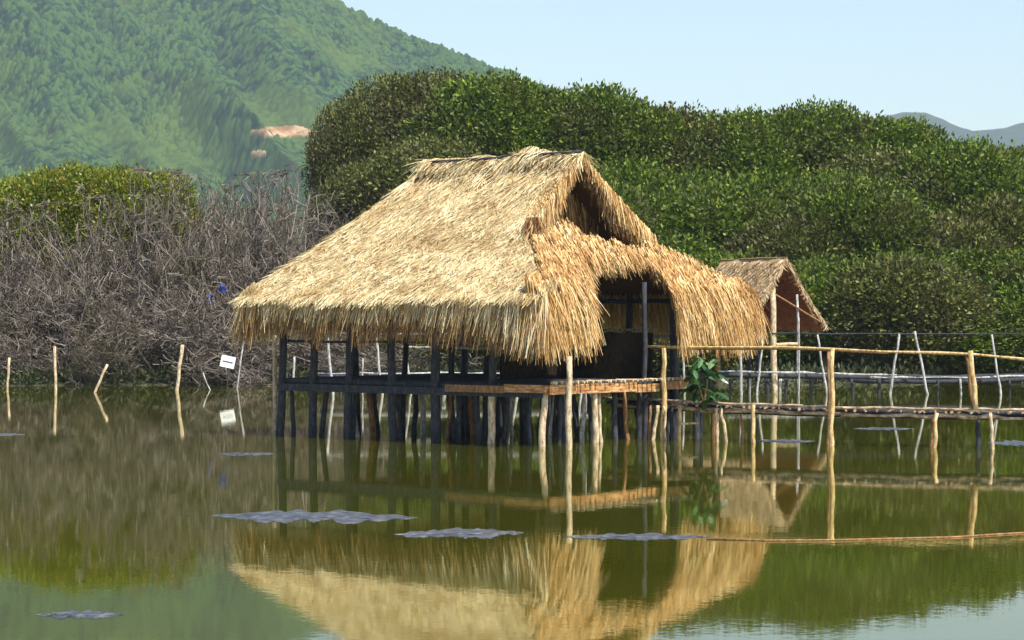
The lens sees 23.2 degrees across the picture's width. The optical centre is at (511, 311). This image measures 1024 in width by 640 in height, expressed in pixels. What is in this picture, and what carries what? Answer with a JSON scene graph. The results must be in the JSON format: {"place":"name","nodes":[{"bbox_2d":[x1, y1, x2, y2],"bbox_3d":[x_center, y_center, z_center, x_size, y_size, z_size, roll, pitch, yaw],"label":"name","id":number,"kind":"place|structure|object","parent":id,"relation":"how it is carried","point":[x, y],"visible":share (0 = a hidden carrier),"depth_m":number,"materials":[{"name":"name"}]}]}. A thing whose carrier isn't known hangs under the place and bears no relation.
{"place":"outdoors","nodes":[
{"label":"outdoors","id":0,"kind":"place"},
{"bbox_2d":[0,0,561,254],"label":"hill","id":1,"kind":"structure","parent":0,"point":[207,89],"depth_m":1157.36,"materials":[{"name":"plant"}]},
{"bbox_2d":[0,384,1023,639],"bbox_3d":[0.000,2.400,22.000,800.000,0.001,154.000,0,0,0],"label":"water","id":2,"kind":"structure","parent":0,"point":[116,498],"depth_m":28.25,"materials":[{"name":"liquid"}]},
{"bbox_2d":[6,357,10,386],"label":"stake","id":3,"kind":"object","parent":2,"relation":"in","point":[8,374],"visible":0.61,"depth_m":78.84,"materials":[{"name":"brown wood"}]},
{"bbox_2d":[36,609,123,619],"bbox_3d":[-3.418,2.409,19.734,0.562,0.041,0.611,0,0,-43],"label":"floating mat","id":4,"kind":"object","parent":2,"relation":"on","point":[89,614],"visible":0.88,"depth_m":19.70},
{"bbox_2d":[94,364,108,392],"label":"stake","id":5,"kind":"object","parent":2,"relation":"in","point":[100,379],"visible":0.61,"depth_m":73.86,"materials":[{"name":"brown wood"}]},
{"bbox_2d":[175,345,183,390],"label":"stake","id":6,"kind":"object","parent":2,"relation":"in","point":[179,368],"visible":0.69,"depth_m":75.44,"materials":[{"name":"brown wood"}]},
{"bbox_2d":[220,355,235,388],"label":"white board","id":7,"kind":"object","parent":2,"relation":"in","point":[227,362],"visible":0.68,"depth_m":76.98,"materials":[{"name":"white paint"}]},
{"bbox_2d":[220,452,273,455],"bbox_3d":[-4.477,2.409,41.959,0.967,0.041,1.100,0,0,0],"label":"floating mat","id":8,"kind":"object","parent":2,"relation":"on","point":[245,454],"visible":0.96,"depth_m":41.87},
{"bbox_2d":[272,335,276,430],"bbox_3d":[-4.769,1.738,50.146,0.109,2.522,0.111,0,0,0],"label":"stake","id":9,"kind":"object","parent":2,"relation":"in","point":[274,348],"visible":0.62,"depth_m":50.11,"materials":[{"name":"grey wood"}]},
{"bbox_2d":[212,509,417,523],"bbox_3d":[-2.333,2.409,29.143,1.882,0.041,2.147,0,0,-44],"label":"floating mat","id":10,"kind":"object","parent":2,"relation":"on","point":[344,516],"visible":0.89,"depth_m":29.11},
{"bbox_2d":[394,527,523,538],"bbox_3d":[-0.568,2.409,26.965,1.211,0.041,1.380,0,0,32],"label":"floating mat","id":11,"kind":"object","parent":2,"relation":"on","point":[471,533],"visible":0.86,"depth_m":26.90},
{"bbox_2d":[225,140,774,449],"bbox_3d":[-0.103,-0.140,48.614,8.568,6.315,7.521,0,0,40],"label":"thatched hut","id":12,"kind":"object","parent":2,"relation":"in","point":[534,264],"visible":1,"depth_m":47.24,"materials":[{"name":"plant"}]},
{"bbox_2d":[563,533,709,540],"bbox_3d":[1.329,2.409,26.598,1.319,0.041,1.000,0,0,33],"label":"floating mat","id":13,"kind":"object","parent":2,"relation":"on","point":[641,537],"visible":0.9,"depth_m":26.53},
{"bbox_2d":[292,317,1023,393],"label":"pole walkway","id":14,"kind":"structure","parent":2,"relation":"in","point":[925,380],"depth_m":72.55,"materials":[{"name":"grey wood"}]},
{"bbox_2d":[713,257,828,393],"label":"open shelter","id":15,"kind":"object","parent":2,"relation":"in","point":[776,284],"visible":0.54,"depth_m":73.82,"materials":[{"name":"beige plant"}]},
{"bbox_2d":[759,439,810,442],"bbox_3d":[5.055,2.409,46.219,1.020,0.041,1.334,0,0,-27],"label":"floating mat","id":16,"kind":"object","parent":2,"relation":"on","point":[786,440],"visible":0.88,"depth_m":46.00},
{"bbox_2d":[602,345,1023,448],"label":"pole walkway","id":17,"kind":"structure","parent":2,"relation":"on","point":[830,410],"depth_m":44.81,"materials":[{"name":"brown wood"}]},
{"bbox_2d":[679,354,728,410],"bbox_3d":[3.502,1.318,46.099,0.804,1.051,0.983,0,0,-19],"label":"leafy plant","id":18,"kind":"object","parent":17,"relation":"on","point":[699,384],"visible":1,"depth_m":46.03,"materials":[{"name":"green plant"}]},
{"bbox_2d":[706,532,1023,540],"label":"floating rod","id":19,"kind":"object","parent":2,"relation":"on","point":[863,538],"visible":1,"depth_m":26.24,"materials":[{"name":"brown plant"}]},
{"bbox_2d":[854,427,912,429],"bbox_3d":[7.603,2.409,51.075,1.174,0.041,1.192,0,0,35],"label":"floating mat","id":20,"kind":"object","parent":2,"relation":"on","point":[878,428],"visible":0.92,"depth_m":50.99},
{"bbox_2d":[989,440,1023,446],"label":"floating mat","id":21,"kind":"object","parent":2,"relation":"on","point":[1012,442],"visible":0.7,"depth_m":45.28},
{"bbox_2d":[0,372,1023,385],"bbox_3d":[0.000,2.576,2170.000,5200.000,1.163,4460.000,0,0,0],"label":"ground","id":22,"kind":"structure","parent":0,"point":[59,383],"depth_m":81.48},
{"bbox_2d":[0,178,22,255],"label":"leafy tree","id":23,"kind":"object","parent":22,"relation":"on","point":[2,206],"visible":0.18,"depth_m":88.83,"materials":[{"name":"green plant"}]},
{"bbox_2d":[0,253,31,349],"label":"bare bush","id":24,"kind":"object","parent":22,"relation":"on","point":[10,288],"visible":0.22,"depth_m":82.02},
{"bbox_2d":[0,306,35,371],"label":"bare bush","id":25,"kind":"object","parent":22,"relation":"on","point":[9,337],"visible":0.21,"depth_m":82.30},
{"bbox_2d":[0,173,35,204],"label":"leafy tree","id":26,"kind":"object","parent":22,"relation":"on","point":[8,180],"visible":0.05,"depth_m":90.32,"materials":[{"name":"green plant"}]},
{"bbox_2d":[0,213,44,281],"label":"bush","id":27,"kind":"object","parent":22,"relation":"on","point":[11,233],"visible":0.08,"depth_m":88.39,"materials":[{"name":"green plant"}]},
{"bbox_2d":[0,297,52,374],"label":"bare bush","id":28,"kind":"object","parent":22,"relation":"on","point":[20,340],"visible":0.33,"depth_m":82.07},
{"bbox_2d":[0,208,79,312],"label":"bare bush","id":29,"kind":"object","parent":22,"relation":"on","point":[6,270],"visible":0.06,"depth_m":86.60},
{"bbox_2d":[1,260,82,365],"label":"bare bush","id":30,"kind":"object","parent":22,"relation":"on","point":[25,320],"visible":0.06,"depth_m":83.24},
{"bbox_2d":[0,165,85,277],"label":"leafy tree","id":31,"kind":"object","parent":22,"relation":"on","point":[26,181],"visible":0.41,"depth_m":88.89,"materials":[{"name":"green plant"}]},
{"bbox_2d":[8,200,83,289],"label":"leafy tree","id":32,"kind":"object","parent":22,"relation":"on","point":[63,231],"visible":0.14,"depth_m":88.56,"materials":[{"name":"green plant"}]},
{"bbox_2d":[53,346,56,389],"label":"stake","id":33,"kind":"object","parent":22,"relation":"on","point":[55,368],"visible":0.69,"depth_m":76.27,"materials":[{"name":"brown wood"}]},
{"bbox_2d":[0,201,132,353],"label":"bare bush","id":34,"kind":"object","parent":22,"relation":"on","point":[17,277],"visible":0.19,"depth_m":84.94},
{"bbox_2d":[14,158,122,244],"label":"leafy tree","id":35,"kind":"object","parent":22,"relation":"on","point":[78,172],"visible":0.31,"depth_m":89.08,"materials":[{"name":"green plant"}]},
{"bbox_2d":[0,292,141,383],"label":"bare bush","id":36,"kind":"object","parent":22,"relation":"on","point":[15,357],"visible":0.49,"depth_m":81.27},
{"bbox_2d":[0,245,151,382],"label":"bare bush","id":37,"kind":"object","parent":22,"relation":"on","point":[50,313],"visible":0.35,"depth_m":82.73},
{"bbox_2d":[47,203,115,288],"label":"bush","id":38,"kind":"object","parent":22,"relation":"on","point":[78,233],"visible":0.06,"depth_m":88.75,"materials":[{"name":"green plant"}]},
{"bbox_2d":[0,194,164,339],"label":"bare bush","id":39,"kind":"object","parent":22,"relation":"on","point":[90,260],"visible":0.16,"depth_m":85.14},
{"bbox_2d":[5,240,171,384],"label":"bare bush","id":40,"kind":"object","parent":22,"relation":"on","point":[66,349],"visible":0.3,"depth_m":82.75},
{"bbox_2d":[0,296,217,385],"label":"bare bush","id":41,"kind":"object","parent":22,"relation":"on","point":[152,353],"visible":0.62,"depth_m":81.25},
{"bbox_2d":[69,160,149,222],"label":"leafy tree","id":42,"kind":"object","parent":22,"relation":"on","point":[112,171],"visible":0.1,"depth_m":89.69,"materials":[{"name":"green plant"}]},
{"bbox_2d":[68,197,190,288],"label":"leafy tree","id":43,"kind":"object","parent":22,"relation":"on","point":[102,224],"visible":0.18,"depth_m":88.37,"materials":[{"name":"green plant"}]},
{"bbox_2d":[2,231,257,372],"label":"bare bush","id":44,"kind":"object","parent":22,"relation":"on","point":[96,294],"visible":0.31,"depth_m":83.27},
{"bbox_2d":[15,280,271,384],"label":"bare bush","id":45,"kind":"object","parent":22,"relation":"on","point":[177,348],"visible":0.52,"depth_m":81.80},
{"bbox_2d":[0,252,287,370],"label":"undergrowth","id":46,"kind":"object","parent":22,"relation":"on","point":[178,266],"visible":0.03,"depth_m":84.55,"materials":[{"name":"green plant"}]},
{"bbox_2d":[89,161,205,258],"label":"leafy tree","id":47,"kind":"object","parent":22,"relation":"on","point":[117,182],"visible":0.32,"depth_m":88.96,"materials":[{"name":"green plant"}]},
{"bbox_2d":[61,180,241,350],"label":"bare bush","id":48,"kind":"object","parent":22,"relation":"on","point":[135,237],"visible":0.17,"depth_m":85.45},
{"bbox_2d":[76,273,291,385],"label":"bare bush","id":49,"kind":"object","parent":22,"relation":"on","point":[192,327],"visible":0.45,"depth_m":81.46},
{"bbox_2d":[109,170,290,330],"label":"bare bush","id":50,"kind":"object","parent":22,"relation":"on","point":[178,172],"visible":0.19,"depth_m":86.55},
{"bbox_2d":[94,221,309,381],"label":"bare bush","id":51,"kind":"object","parent":22,"relation":"on","point":[231,282],"visible":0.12,"depth_m":83.50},
{"bbox_2d":[129,169,282,299],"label":"bare bush","id":52,"kind":"object","parent":22,"relation":"on","point":[259,187],"visible":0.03,"depth_m":88.44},
{"bbox_2d":[195,184,254,252],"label":"bare bush","id":53,"kind":"object","parent":22,"relation":"on","point":[235,187],"visible":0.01,"depth_m":92.19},
{"bbox_2d":[142,218,312,375],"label":"bare bush","id":54,"kind":"object","parent":22,"relation":"on","point":[246,263],"visible":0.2,"depth_m":84.14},
{"bbox_2d":[121,164,352,348],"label":"bare bush","id":55,"kind":"object","parent":22,"relation":"on","point":[325,230],"visible":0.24,"depth_m":86.51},
{"bbox_2d":[171,174,302,261],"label":"bare bush","id":56,"kind":"object","parent":22,"relation":"on","point":[241,211],"visible":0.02,"depth_m":93.02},
{"bbox_2d":[236,341,244,387],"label":"stake","id":57,"kind":"object","parent":22,"relation":"on","point":[239,366],"visible":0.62,"depth_m":77.98,"materials":[{"name":"grey wood"}]},
{"bbox_2d":[147,168,334,298],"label":"bare bush","id":58,"kind":"object","parent":22,"relation":"on","point":[271,205],"visible":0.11,"depth_m":87.55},
{"bbox_2d":[172,283,345,386],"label":"bare bush","id":59,"kind":"object","parent":22,"relation":"on","point":[234,350],"visible":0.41,"depth_m":81.29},
{"bbox_2d":[196,276,345,382],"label":"bare bush","id":60,"kind":"object","parent":22,"relation":"on","point":[230,278],"visible":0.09,"depth_m":82.69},
{"bbox_2d":[209,189,347,262],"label":"bare bush","id":61,"kind":"object","parent":22,"relation":"on","point":[328,220],"visible":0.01,"depth_m":93.67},
{"bbox_2d":[188,335,408,386],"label":"bare bush","id":62,"kind":"object","parent":22,"relation":"on","point":[290,353],"visible":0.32,"depth_m":81.75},
{"bbox_2d":[313,217,362,356],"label":"mangrove tree","id":63,"kind":"object","parent":22,"relation":"on","point":[331,232],"depth_m":90.69,"materials":[{"name":"green plant"}]},
{"bbox_2d":[301,159,384,248],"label":"mangrove tree","id":64,"kind":"object","parent":22,"relation":"on","point":[329,182],"visible":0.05,"depth_m":97.47,"materials":[{"name":"green plant"}]},
{"bbox_2d":[300,96,392,210],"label":"mangrove tree","id":65,"kind":"object","parent":22,"relation":"on","point":[318,154],"visible":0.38,"depth_m":103.25,"materials":[{"name":"green plant"}]},
{"bbox_2d":[262,337,457,371],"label":"bare bush","id":66,"kind":"object","parent":22,"relation":"on","point":[324,366],"visible":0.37,"depth_m":80.93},
{"bbox_2d":[318,67,453,169],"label":"mangrove tree","id":67,"kind":"object","parent":22,"relation":"on","point":[383,93],"visible":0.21,"depth_m":103.44,"materials":[{"name":"green plant"}]},
{"bbox_2d":[324,334,455,363],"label":"bare bush","id":68,"kind":"object","parent":22,"relation":"on","point":[366,349],"visible":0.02,"depth_m":83.30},
{"bbox_2d":[307,331,478,365],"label":"bare bush","id":69,"kind":"object","parent":22,"relation":"on","point":[398,346],"visible":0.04,"depth_m":82.95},
{"bbox_2d":[325,129,484,225],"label":"mangrove tree","id":70,"kind":"object","parent":22,"relation":"on","point":[394,174],"visible":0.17,"depth_m":95.66,"materials":[{"name":"green plant"}]},
{"bbox_2d":[360,337,483,370],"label":"bare bush","id":71,"kind":"object","parent":22,"relation":"on","point":[471,364],"visible":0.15,"depth_m":81.43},
{"bbox_2d":[374,331,482,367],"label":"mangrove tree","id":72,"kind":"object","parent":22,"relation":"on","point":[444,351],"visible":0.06,"depth_m":82.79,"materials":[{"name":"green plant"}]},
{"bbox_2d":[378,64,494,145],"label":"mangrove tree","id":73,"kind":"object","parent":22,"relation":"on","point":[438,80],"visible":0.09,"depth_m":104.01,"materials":[{"name":"green plant"}]},
{"bbox_2d":[393,66,576,174],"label":"mangrove tree","id":74,"kind":"object","parent":22,"relation":"on","point":[492,134],"visible":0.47,"depth_m":101.01,"materials":[{"name":"green plant"}]},
{"bbox_2d":[0,355,1023,385],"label":"shore plants","id":75,"kind":"object","parent":22,"relation":"on","point":[30,375],"visible":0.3,"depth_m":81.40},
{"bbox_2d":[440,316,607,370],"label":"mangrove tree","id":76,"kind":"object","parent":22,"relation":"on","point":[474,356],"visible":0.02,"depth_m":82.45,"materials":[{"name":"green plant"}]},
{"bbox_2d":[482,83,583,153],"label":"mangrove tree","id":77,"kind":"object","parent":22,"relation":"on","point":[548,92],"visible":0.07,"depth_m":102.13,"materials":[{"name":"green plant"}]},
{"bbox_2d":[518,78,660,165],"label":"mangrove tree","id":78,"kind":"object","parent":22,"relation":"on","point":[588,100],"visible":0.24,"depth_m":100.67,"materials":[{"name":"green plant"}]},
{"bbox_2d":[594,164,663,236],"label":"mangrove tree","id":79,"kind":"object","parent":22,"relation":"on","point":[632,200],"visible":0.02,"depth_m":89.58,"materials":[{"name":"green plant"}]},
{"bbox_2d":[564,92,717,177],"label":"mangrove tree","id":80,"kind":"object","parent":22,"relation":"on","point":[650,129],"visible":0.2,"depth_m":100.65,"materials":[{"name":"green plant"}]},
{"bbox_2d":[587,147,696,213],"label":"mangrove tree","id":81,"kind":"object","parent":22,"relation":"on","point":[630,174],"visible":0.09,"depth_m":95.03,"materials":[{"name":"green plant"}]},
{"bbox_2d":[611,178,713,247],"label":"mangrove tree","id":82,"kind":"object","parent":22,"relation":"on","point":[644,195],"visible":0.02,"depth_m":91.54,"materials":[{"name":"green plant"}]},
{"bbox_2d":[606,307,766,377],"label":"mangrove tree","id":83,"kind":"object","parent":22,"relation":"on","point":[656,356],"visible":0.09,"depth_m":82.36,"materials":[{"name":"green plant"}]},
{"bbox_2d":[649,222,724,263],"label":"mangrove tree","id":84,"kind":"object","parent":22,"relation":"on","point":[680,246],"visible":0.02,"depth_m":88.22,"materials":[{"name":"green plant"}]},
{"bbox_2d":[626,100,756,184],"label":"mangrove tree","id":85,"kind":"object","parent":22,"relation":"on","point":[688,115],"visible":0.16,"depth_m":101.14,"materials":[{"name":"green plant"}]},
{"bbox_2d":[651,163,736,199],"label":"mangrove tree","id":86,"kind":"object","parent":22,"relation":"on","point":[689,175],"visible":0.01,"depth_m":96.32,"materials":[{"name":"green plant"}]},
{"bbox_2d":[644,172,795,257],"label":"mangrove tree","id":87,"kind":"object","parent":22,"relation":"on","point":[730,211],"visible":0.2,"depth_m":90.82,"materials":[{"name":"green plant"}]},
{"bbox_2d":[690,243,771,270],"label":"mangrove tree","id":88,"kind":"object","parent":22,"relation":"on","point":[712,261],"visible":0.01,"depth_m":86.33,"materials":[{"name":"green plant"}]},
{"bbox_2d":[661,105,806,193],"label":"mangrove tree","id":89,"kind":"object","parent":22,"relation":"on","point":[747,143],"visible":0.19,"depth_m":101.17,"materials":[{"name":"green plant"}]},
{"bbox_2d":[709,330,825,368],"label":"mangrove tree","id":90,"kind":"object","parent":22,"relation":"on","point":[780,338],"visible":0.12,"depth_m":83.69,"materials":[{"name":"green plant"}]},
{"bbox_2d":[719,104,816,174],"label":"mangrove tree","id":91,"kind":"object","parent":22,"relation":"on","point":[766,115],"visible":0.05,"depth_m":103.41,"materials":[{"name":"green plant"}]},
{"bbox_2d":[711,165,834,240],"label":"mangrove tree","id":92,"kind":"object","parent":22,"relation":"on","point":[778,186],"visible":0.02,"depth_m":94.81,"materials":[{"name":"green plant"}]},
{"bbox_2d":[715,209,866,270],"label":"mangrove tree","id":93,"kind":"object","parent":22,"relation":"on","point":[788,240],"visible":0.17,"depth_m":88.82,"materials":[{"name":"green plant"}]},
{"bbox_2d":[763,94,876,177],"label":"mangrove tree","id":94,"kind":"object","parent":22,"relation":"on","point":[807,116],"visible":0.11,"depth_m":103.73,"materials":[{"name":"green plant"}]},
{"bbox_2d":[777,249,893,368],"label":"mangrove tree","id":95,"kind":"object","parent":22,"relation":"on","point":[809,280],"visible":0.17,"depth_m":84.06,"materials":[{"name":"green plant"}]},
{"bbox_2d":[785,163,889,212],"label":"mangrove tree","id":96,"kind":"object","parent":22,"relation":"on","point":[824,175],"visible":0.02,"depth_m":96.25,"materials":[{"name":"green plant"}]},
{"bbox_2d":[780,166,944,261],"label":"mangrove tree","id":97,"kind":"object","parent":22,"relation":"on","point":[886,221],"visible":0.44,"depth_m":89.44,"materials":[{"name":"green plant"}]},
{"bbox_2d":[793,110,932,175],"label":"mangrove tree","id":98,"kind":"object","parent":22,"relation":"on","point":[836,148],"visible":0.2,"depth_m":102.51,"materials":[{"name":"green plant"}]},
{"bbox_2d":[813,142,940,203],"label":"mangrove tree","id":99,"kind":"object","parent":22,"relation":"on","point":[877,162],"visible":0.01,"depth_m":97.90,"materials":[{"name":"green plant"}]},
{"bbox_2d":[820,242,977,358],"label":"mangrove tree","id":100,"kind":"object","parent":22,"relation":"on","point":[911,251],"depth_m":85.70,"materials":[{"name":"green plant"}]},
{"bbox_2d":[832,111,966,167],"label":"mangrove tree","id":101,"kind":"object","parent":22,"relation":"on","point":[935,134],"visible":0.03,"depth_m":103.38,"materials":[{"name":"green plant"}]},
{"bbox_2d":[813,250,1001,374],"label":"mangrove tree","id":102,"kind":"object","parent":22,"relation":"on","point":[903,289],"visible":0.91,"depth_m":82.30,"materials":[{"name":"green plant"}]},
{"bbox_2d":[868,207,1019,276],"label":"mangrove tree","id":103,"kind":"object","parent":22,"relation":"on","point":[964,234],"visible":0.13,"depth_m":89.27,"materials":[{"name":"green plant"}]},
{"bbox_2d":[882,131,1023,217],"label":"mangrove tree","id":104,"kind":"object","parent":22,"relation":"on","point":[977,169],"visible":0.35,"depth_m":94.49,"materials":[{"name":"green plant"}]},
{"bbox_2d":[893,306,1023,374],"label":"mangrove tree","id":105,"kind":"object","parent":22,"relation":"on","point":[981,347],"visible":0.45,"depth_m":82.28,"materials":[{"name":"green plant"}]},
{"bbox_2d":[908,238,1022,308],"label":"mangrove tree","id":106,"kind":"object","parent":22,"relation":"on","point":[965,261],"visible":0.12,"depth_m":87.52,"materials":[{"name":"green plant"}]},
{"bbox_2d":[931,190,1023,249],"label":"mangrove tree","id":107,"kind":"object","parent":22,"relation":"on","point":[1003,213],"visible":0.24,"depth_m":91.11,"materials":[{"name":"green plant"}]},
{"bbox_2d":[978,241,1023,304],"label":"mangrove tree","id":108,"kind":"object","parent":22,"relation":"on","point":[1011,268],"visible":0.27,"depth_m":85.92,"materials":[{"name":"green plant"}]},
{"bbox_2d":[984,271,1023,364],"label":"mangrove tree","id":109,"kind":"object","parent":22,"relation":"on","point":[1014,306],"visible":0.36,"depth_m":83.68,"materials":[{"name":"green plant"}]},
{"bbox_2d":[986,136,1023,171],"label":"mangrove tree","id":110,"kind":"object","parent":22,"relation":"on","point":[1020,152],"visible":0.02,"depth_m":103.33,"materials":[{"name":"green plant"}]},
{"bbox_2d":[341,0,1023,130],"label":"sky","id":111,"kind":"structure","parent":0,"point":[960,63],"materials":[{"name":"blue"}]},
{"bbox_2d":[886,112,1023,150],"bbox_3d":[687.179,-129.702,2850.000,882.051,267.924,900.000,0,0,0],"label":"hill","id":112,"kind":"structure","parent":0,"point":[1015,132],"depth_m":3249.34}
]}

